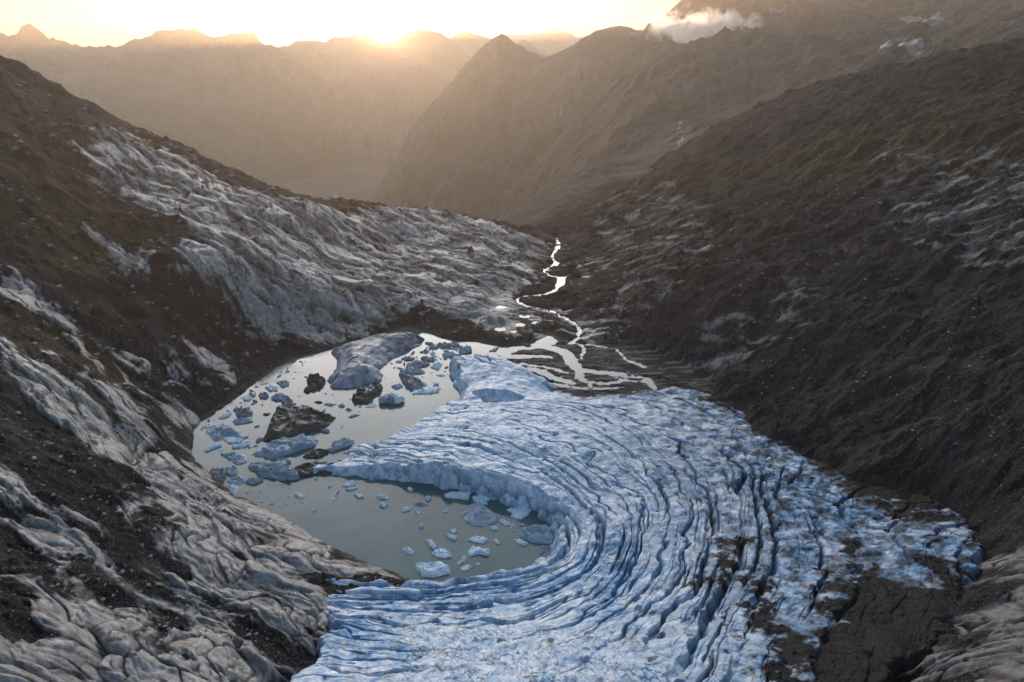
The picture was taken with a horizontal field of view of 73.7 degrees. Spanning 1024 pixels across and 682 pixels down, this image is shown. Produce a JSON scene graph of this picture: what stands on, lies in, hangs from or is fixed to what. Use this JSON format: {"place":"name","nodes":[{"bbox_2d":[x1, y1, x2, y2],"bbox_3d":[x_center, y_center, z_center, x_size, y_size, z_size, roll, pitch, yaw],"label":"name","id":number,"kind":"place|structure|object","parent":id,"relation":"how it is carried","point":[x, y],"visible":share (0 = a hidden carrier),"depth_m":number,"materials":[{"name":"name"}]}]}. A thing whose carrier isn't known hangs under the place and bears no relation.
{"place":"outdoors","nodes":[
{"label":"outdoors","id":0,"kind":"place"},
{"bbox_2d":[52,81,244,161],"bbox_3d":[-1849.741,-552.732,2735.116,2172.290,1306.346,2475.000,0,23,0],"label":"mountain","id":1,"kind":"structure","parent":0,"point":[205,135],"depth_m":3092.79,"materials":[{"name":"brown stone"}]},
{"bbox_2d":[0,24,337,185],"bbox_3d":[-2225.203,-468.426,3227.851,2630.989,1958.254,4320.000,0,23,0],"label":"mountain","id":2,"kind":"structure","parent":0,"point":[268,101],"depth_m":3631.82,"materials":[{"name":"brown stone"}]},
{"bbox_2d":[273,163,391,201],"bbox_3d":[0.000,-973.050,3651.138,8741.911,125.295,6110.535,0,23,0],"label":"valley floor","id":3,"kind":"structure","parent":0,"point":[351,182],"depth_m":3238.04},
{"bbox_2d":[0,0,680,46],"label":"sky","id":4,"kind":"structure","parent":0,"point":[84,23],"materials":[{"name":"white"}]},
{"bbox_2d":[279,29,471,169],"bbox_3d":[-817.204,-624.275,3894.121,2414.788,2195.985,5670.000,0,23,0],"label":"mountain","id":5,"kind":"structure","parent":0,"point":[386,94],"depth_m":4322.96,"materials":[{"name":"brown stone"}]},
{"bbox_2d":[191,322,656,581],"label":"lake","id":6,"kind":"structure","parent":0,"point":[348,521],"depth_m":259.96,"materials":[{"name":"liquid"}]},
{"bbox_2d":[202,424,215,427],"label":"ice floe","id":7,"kind":"object","parent":6,"relation":"on","point":[208,426],"visible":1,"depth_m":299.47,"materials":[{"name":"blue ice"}]},
{"bbox_2d":[204,443,221,451],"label":"ice floe","id":8,"kind":"object","parent":6,"relation":"on","point":[211,447],"visible":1,"depth_m":282.89,"materials":[{"name":"blue ice"}]},
{"bbox_2d":[210,467,225,482],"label":"iceberg","id":9,"kind":"object","parent":6,"relation":"on","point":[218,474],"visible":0.98,"depth_m":263.90,"materials":[{"name":"ice"}]},
{"bbox_2d":[206,423,242,440],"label":"iceberg","id":10,"kind":"object","parent":6,"relation":"on","point":[221,431],"visible":1,"depth_m":292.59,"materials":[{"name":"blue ice"}]},
{"bbox_2d":[218,412,230,418],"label":"ice floe","id":11,"kind":"object","parent":6,"relation":"on","point":[225,415],"visible":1,"depth_m":307.99,"materials":[{"name":"blue ice"}]},
{"bbox_2d":[225,465,237,475],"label":"iceberg","id":12,"kind":"object","parent":6,"relation":"on","point":[232,470],"visible":0.99,"depth_m":266.18,"materials":[{"name":"blue ice"}]},
{"bbox_2d":[223,437,242,442],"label":"ice floe","id":13,"kind":"object","parent":6,"relation":"on","point":[231,440],"visible":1,"depth_m":288.31,"materials":[{"name":"blue ice"}]},
{"bbox_2d":[226,484,239,493],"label":"iceberg","id":14,"kind":"object","parent":6,"relation":"on","point":[233,489],"visible":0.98,"depth_m":255.46,"materials":[{"name":"ice"}]},
{"bbox_2d":[220,452,247,464],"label":"ice floe","id":15,"kind":"object","parent":6,"relation":"on","point":[237,458],"visible":1,"depth_m":275.24,"materials":[{"name":"blue ice"}]},
{"bbox_2d":[227,475,248,484],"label":"iceberg","id":16,"kind":"object","parent":6,"relation":"on","point":[236,480],"visible":0.98,"depth_m":260.82,"materials":[{"name":"blue ice"}]},
{"bbox_2d":[232,441,249,447],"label":"ice floe","id":17,"kind":"object","parent":6,"relation":"on","point":[242,444],"visible":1,"depth_m":284.28,"materials":[{"name":"blue ice"}]},
{"bbox_2d":[233,417,252,423],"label":"iceberg","id":18,"kind":"object","parent":6,"relation":"on","point":[239,420],"visible":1,"depth_m":303.30,"materials":[{"name":"blue ice"}]},
{"bbox_2d":[236,407,252,417],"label":"iceberg","id":19,"kind":"object","parent":6,"relation":"on","point":[244,412],"visible":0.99,"depth_m":309.07,"materials":[{"name":"ice"}]},
{"bbox_2d":[243,395,251,400],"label":"ice floe","id":20,"kind":"object","parent":6,"relation":"on","point":[247,398],"visible":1,"depth_m":323.29,"materials":[{"name":"blue ice"}]},
{"bbox_2d":[245,477,262,484],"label":"iceberg","id":21,"kind":"object","parent":6,"relation":"on","point":[252,481],"visible":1,"depth_m":260.08,"materials":[{"name":"blue ice"}]},
{"bbox_2d":[259,392,268,398],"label":"ice floe","id":22,"kind":"object","parent":6,"relation":"on","point":[264,395],"visible":1,"depth_m":325.58,"materials":[{"name":"ice"}]},
{"bbox_2d":[257,472,285,480],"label":"ice floe","id":23,"kind":"object","parent":6,"relation":"on","point":[270,475],"visible":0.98,"depth_m":263.21,"materials":[{"name":"blue ice"}]},
{"bbox_2d":[265,385,277,390],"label":"ice floe","id":24,"kind":"object","parent":6,"relation":"on","point":[271,388],"visible":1,"depth_m":333.21,"materials":[{"name":"blue ice"}]},
{"bbox_2d":[248,460,299,479],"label":"iceberg","id":25,"kind":"object","parent":6,"relation":"on","point":[283,469],"visible":1,"depth_m":265.92,"materials":[{"name":"blue ice"}]},
{"bbox_2d":[271,393,288,400],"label":"iceberg","id":26,"kind":"object","parent":6,"relation":"on","point":[278,396],"visible":1,"depth_m":323.93,"materials":[{"name":"blue ice"}]},
{"bbox_2d":[276,380,288,386],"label":"iceberg","id":27,"kind":"object","parent":6,"relation":"on","point":[282,383],"visible":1,"depth_m":338.21,"materials":[{"name":"blue ice"}]},
{"bbox_2d":[274,457,290,463],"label":"iceberg","id":28,"kind":"object","parent":6,"relation":"on","point":[287,461],"visible":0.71,"depth_m":272.85,"materials":[{"name":"ice"}]},
{"bbox_2d":[255,434,317,459],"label":"iceberg","id":29,"kind":"object","parent":6,"relation":"on","point":[277,448],"visible":1,"depth_m":281.33,"materials":[{"name":"blue ice"}]},
{"bbox_2d":[281,399,292,406],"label":"iceberg","id":30,"kind":"object","parent":6,"relation":"on","point":[288,402],"visible":0.91,"depth_m":318.62,"materials":[{"name":"ice"}]},
{"bbox_2d":[263,405,335,441],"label":"iceberg","id":31,"kind":"object","parent":6,"relation":"on","point":[289,422],"visible":0.98,"depth_m":298.48,"materials":[{"name":"black ice"}]},
{"bbox_2d":[294,492,304,497],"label":"ice floe","id":32,"kind":"object","parent":6,"relation":"on","point":[300,495],"visible":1,"depth_m":251.93,"materials":[{"name":"ice"}]},
{"bbox_2d":[304,382,323,392],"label":"iceberg","id":33,"kind":"object","parent":6,"relation":"on","point":[313,386],"visible":1,"depth_m":333.00,"materials":[{"name":"grey ice"}]},
{"bbox_2d":[303,448,328,458],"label":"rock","id":34,"kind":"object","parent":6,"relation":"on","point":[317,453],"visible":1,"depth_m":277.60,"materials":[{"name":"grey stone"}]},
{"bbox_2d":[307,373,325,385],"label":"iceberg","id":35,"kind":"object","parent":6,"relation":"on","point":[315,378],"visible":0.96,"depth_m":339.72,"materials":[{"name":"grey ice"}]},
{"bbox_2d":[294,460,342,476],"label":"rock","id":36,"kind":"object","parent":6,"relation":"on","point":[304,470],"visible":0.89,"depth_m":266.19,"materials":[{"name":"grey stone"}]},
{"bbox_2d":[333,491,338,499],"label":"ice floe","id":37,"kind":"object","parent":6,"relation":"on","point":[335,496],"visible":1,"depth_m":251.77,"materials":[{"name":"ice"}]},
{"bbox_2d":[327,437,353,451],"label":"iceberg","id":38,"kind":"object","parent":6,"relation":"on","point":[343,442],"visible":1,"depth_m":284.27,"materials":[{"name":"blue ice"}]},
{"bbox_2d":[342,481,355,486],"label":"ice floe","id":39,"kind":"object","parent":6,"relation":"on","point":[352,483],"visible":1,"depth_m":258.44,"materials":[{"name":"ice"}]},
{"bbox_2d":[353,493,363,497],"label":"ice floe","id":40,"kind":"object","parent":6,"relation":"on","point":[358,495],"visible":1,"depth_m":251.79,"materials":[{"name":"ice"}]},
{"bbox_2d":[352,382,382,402],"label":"iceberg","id":41,"kind":"object","parent":6,"relation":"on","point":[364,394],"visible":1,"depth_m":325.70,"materials":[{"name":"grey ice"}]},
{"bbox_2d":[366,402,376,407],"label":"ice floe","id":42,"kind":"object","parent":6,"relation":"on","point":[372,405],"visible":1,"depth_m":317.06,"materials":[{"name":"blue ice"}]},
{"bbox_2d":[327,332,424,388],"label":"iceberg","id":43,"kind":"object","parent":6,"relation":"on","point":[361,362],"visible":1,"depth_m":360.61,"materials":[{"name":"ice"}]},
{"bbox_2d":[377,493,388,498],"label":"ice floe","id":44,"kind":"object","parent":6,"relation":"on","point":[381,496],"visible":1,"depth_m":251.19,"materials":[{"name":"ice"}]},
{"bbox_2d":[378,392,404,404],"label":"iceberg","id":45,"kind":"object","parent":6,"relation":"on","point":[391,398],"visible":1,"depth_m":318.91,"materials":[{"name":"blue ice"}]},
{"bbox_2d":[402,506,410,511],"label":"ice floe","id":46,"kind":"object","parent":6,"relation":"on","point":[405,509],"visible":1,"depth_m":244.26,"materials":[{"name":"ice"}]},
{"bbox_2d":[401,356,414,360],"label":"ice floe","id":47,"kind":"object","parent":6,"relation":"on","point":[408,358],"visible":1,"depth_m":365.99,"materials":[{"name":"blue ice"}]},
{"bbox_2d":[403,547,413,554],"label":"iceberg","id":48,"kind":"object","parent":6,"relation":"on","point":[407,550],"visible":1,"depth_m":223.56,"materials":[{"name":"ice"}]},
{"bbox_2d":[399,372,422,388],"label":"iceberg","id":49,"kind":"object","parent":6,"relation":"on","point":[410,381],"visible":1,"depth_m":337.86,"materials":[{"name":"ice"}]},
{"bbox_2d":[400,366,424,373],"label":"iceberg","id":50,"kind":"object","parent":6,"relation":"on","point":[411,370],"visible":0.98,"depth_m":350.68,"materials":[{"name":"blue ice"}]},
{"bbox_2d":[406,359,429,367],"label":"iceberg","id":51,"kind":"object","parent":6,"relation":"on","point":[417,363],"visible":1,"depth_m":357.95,"materials":[{"name":"blue ice"}]},
{"bbox_2d":[413,502,427,506],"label":"ice floe","id":52,"kind":"object","parent":6,"relation":"on","point":[420,504],"visible":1,"depth_m":247.13,"materials":[{"name":"ice"}]},
{"bbox_2d":[412,386,440,393],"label":"ice floe","id":53,"kind":"object","parent":6,"relation":"on","point":[431,390],"visible":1,"depth_m":330.27,"materials":[{"name":"blue ice"}]},
{"bbox_2d":[420,356,434,361],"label":"iceberg","id":54,"kind":"object","parent":6,"relation":"on","point":[427,359],"visible":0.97,"depth_m":364.71,"materials":[{"name":"blue ice"}]},
{"bbox_2d":[426,539,435,549],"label":"ice floe","id":55,"kind":"object","parent":6,"relation":"on","point":[431,543],"visible":1,"depth_m":226.34,"materials":[{"name":"ice"}]},
{"bbox_2d":[416,561,450,577],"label":"iceberg","id":56,"kind":"object","parent":6,"relation":"on","point":[434,569],"visible":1,"depth_m":214.70,"materials":[{"name":"blue ice"}]},
{"bbox_2d":[429,344,438,348],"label":"ice floe","id":57,"kind":"object","parent":6,"relation":"on","point":[433,346],"visible":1,"depth_m":380.17,"materials":[{"name":"blue ice"}]},
{"bbox_2d":[430,362,441,369],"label":"iceberg","id":58,"kind":"object","parent":6,"relation":"on","point":[436,365],"visible":1,"depth_m":356.44,"materials":[{"name":"blue ice"}]},
{"bbox_2d":[431,548,451,557],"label":"ice floe","id":59,"kind":"object","parent":6,"relation":"on","point":[441,553],"visible":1,"depth_m":222.28,"materials":[{"name":"ice"}]},
{"bbox_2d":[436,341,459,346],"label":"iceberg","id":60,"kind":"object","parent":6,"relation":"on","point":[452,344],"visible":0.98,"depth_m":382.49,"materials":[{"name":"blue ice"}]},
{"bbox_2d":[444,533,456,540],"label":"ice floe","id":61,"kind":"object","parent":6,"relation":"on","point":[451,537],"visible":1,"depth_m":230.18,"materials":[{"name":"ice"}]},
{"bbox_2d":[442,351,459,357],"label":"iceberg","id":62,"kind":"object","parent":6,"relation":"on","point":[451,354],"visible":0.95,"depth_m":369.82,"materials":[{"name":"blue ice"}]},
{"bbox_2d":[444,491,470,499],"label":"ice floe","id":63,"kind":"object","parent":6,"relation":"on","point":[461,495],"visible":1,"depth_m":252.00,"materials":[{"name":"ice"}]},
{"bbox_2d":[458,556,466,563],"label":"ice floe","id":64,"kind":"object","parent":6,"relation":"on","point":[463,559],"visible":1,"depth_m":219.63,"materials":[{"name":"blue ice"}]},
{"bbox_2d":[459,345,471,353],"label":"iceberg","id":65,"kind":"object","parent":6,"relation":"on","point":[465,349],"visible":0.99,"depth_m":374.86,"materials":[{"name":"blue ice"}]},
{"bbox_2d":[461,565,472,570],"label":"ice floe","id":66,"kind":"object","parent":6,"relation":"on","point":[465,567],"visible":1,"depth_m":216.57,"materials":[{"name":"blue ice"}]},
{"bbox_2d":[468,536,488,543],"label":"ice floe","id":67,"kind":"object","parent":6,"relation":"on","point":[479,539],"visible":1,"depth_m":228.83,"materials":[{"name":"ice"}]},
{"bbox_2d":[468,546,490,555],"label":"ice floe","id":68,"kind":"object","parent":6,"relation":"on","point":[473,550],"visible":1,"depth_m":222.99,"materials":[{"name":"ice"}]},
{"bbox_2d":[461,503,498,526],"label":"iceberg","id":69,"kind":"object","parent":6,"relation":"on","point":[477,514],"visible":1,"depth_m":239.54,"materials":[{"name":"ice"}]},
{"bbox_2d":[472,495,489,504],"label":"ice floe","id":70,"kind":"object","parent":6,"relation":"on","point":[480,499],"visible":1,"depth_m":249.58,"materials":[{"name":"ice"}]},
{"bbox_2d":[489,526,497,530],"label":"ice floe","id":71,"kind":"object","parent":6,"relation":"on","point":[492,528],"visible":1,"depth_m":234.46,"materials":[{"name":"ice"}]},
{"bbox_2d":[498,519,510,525],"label":"ice floe","id":72,"kind":"object","parent":6,"relation":"on","point":[504,522],"visible":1,"depth_m":237.39,"materials":[{"name":"ice"}]},
{"bbox_2d":[507,507,530,518],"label":"ice floe","id":73,"kind":"object","parent":6,"relation":"on","point":[518,512],"visible":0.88,"depth_m":242.30,"materials":[{"name":"ice"}]},
{"bbox_2d":[514,538,527,545],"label":"ice floe","id":74,"kind":"object","parent":6,"relation":"on","point":[522,542],"visible":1,"depth_m":227.81,"materials":[{"name":"ice"}]},
{"bbox_2d":[519,524,553,544],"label":"iceberg","id":75,"kind":"object","parent":6,"relation":"on","point":[540,534],"visible":0.98,"depth_m":230.00,"materials":[{"name":"blue ice"}]},
{"bbox_2d":[537,545,548,553],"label":"ice floe","id":76,"kind":"object","parent":6,"relation":"on","point":[541,549],"visible":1,"depth_m":224.37,"materials":[{"name":"blue ice"}]},
{"bbox_2d":[373,34,545,216],"bbox_3d":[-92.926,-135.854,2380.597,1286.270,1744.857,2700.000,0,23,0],"label":"mountain","id":77,"kind":"structure","parent":0,"point":[453,154],"depth_m":2422.78,"materials":[{"name":"brown stone"}]},
{"bbox_2d":[449,30,490,56],"bbox_3d":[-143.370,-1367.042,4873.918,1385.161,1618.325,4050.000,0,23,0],"label":"mountain","id":78,"kind":"structure","parent":0,"point":[467,42],"depth_m":5384.75,"materials":[{"name":"brown stone"}]},
{"bbox_2d":[0,38,1023,681],"bbox_3d":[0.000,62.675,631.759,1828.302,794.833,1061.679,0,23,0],"label":"ground","id":79,"kind":"structure","parent":0,"point":[286,586],"depth_m":342.17,"materials":[{"name":"grey stone"}]},
{"bbox_2d":[494,327,505,330],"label":"pool","id":80,"kind":"structure","parent":79,"relation":"on","point":[500,328],"depth_m":401.14,"materials":[{"name":"liquid"}]},
{"bbox_2d":[496,305,506,308],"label":"pool","id":81,"kind":"structure","parent":79,"relation":"on","point":[499,306],"depth_m":435.32,"materials":[{"name":"liquid"}]},
{"bbox_2d":[0,84,1023,681],"bbox_3d":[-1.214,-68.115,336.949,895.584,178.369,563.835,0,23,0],"label":"scree","id":82,"kind":"structure","parent":79,"relation":"on","point":[74,592],"depth_m":353.23,"materials":[{"name":"stone"}]},
{"bbox_2d":[518,315,529,317],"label":"pool","id":83,"kind":"structure","parent":79,"relation":"on","point":[524,316],"depth_m":421.03,"materials":[{"name":"liquid"}]},
{"bbox_2d":[290,355,986,681],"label":"glacier","id":84,"kind":"object","parent":79,"relation":"on","point":[699,536],"visible":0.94,"depth_m":195.19,"materials":[{"name":"blue ice"}]},
{"bbox_2d":[518,39,550,56],"bbox_3d":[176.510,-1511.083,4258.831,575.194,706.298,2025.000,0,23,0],"label":"mountain","id":85,"kind":"structure","parent":0,"point":[528,46],"depth_m":4537.82,"materials":[{"name":"brown stone"}]},
{"bbox_2d":[515,238,581,343],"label":"stream","id":86,"kind":"structure","parent":0,"point":[560,281],"depth_m":489.05,"materials":[{"name":"liquid"}]},
{"bbox_2d":[509,25,636,187],"bbox_3d":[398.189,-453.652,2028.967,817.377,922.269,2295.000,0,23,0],"label":"mountain","id":87,"kind":"structure","parent":0,"point":[551,94],"depth_m":2177.85,"materials":[{"name":"brown stone"}]},
{"bbox_2d":[506,29,641,54],"bbox_3d":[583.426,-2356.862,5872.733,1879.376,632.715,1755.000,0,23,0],"label":"mountain","id":88,"kind":"structure","parent":0,"point":[551,42],"depth_m":6038.75,"materials":[{"name":"white snow"}]},
{"bbox_2d":[472,0,1023,225],"bbox_3d":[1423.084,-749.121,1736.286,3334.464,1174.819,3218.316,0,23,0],"label":"mountain","id":89,"kind":"structure","parent":0,"point":[696,68],"depth_m":1455.49,"materials":[{"name":"stone"}]},
{"bbox_2d":[677,122,684,145],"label":"waterfall","id":90,"kind":"structure","parent":89,"relation":"on","point":[680,141],"depth_m":1071.61,"materials":[{"name":"white liquid"}]},
{"bbox_2d":[768,5,786,13],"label":"snow patch","id":91,"kind":"object","parent":89,"relation":"on","point":[771,10],"visible":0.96,"depth_m":1916.76,"materials":[{"name":"white snow"}]},
{"bbox_2d":[879,38,924,55],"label":"snow patch","id":92,"kind":"object","parent":89,"relation":"on","point":[915,47],"visible":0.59,"depth_m":1142.18,"materials":[{"name":"white snow"}]},
{"bbox_2d":[897,11,954,27],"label":"snow patch","id":93,"kind":"object","parent":89,"relation":"on","point":[938,20],"visible":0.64,"depth_m":1514.41,"materials":[{"name":"white snow"}]}
]}

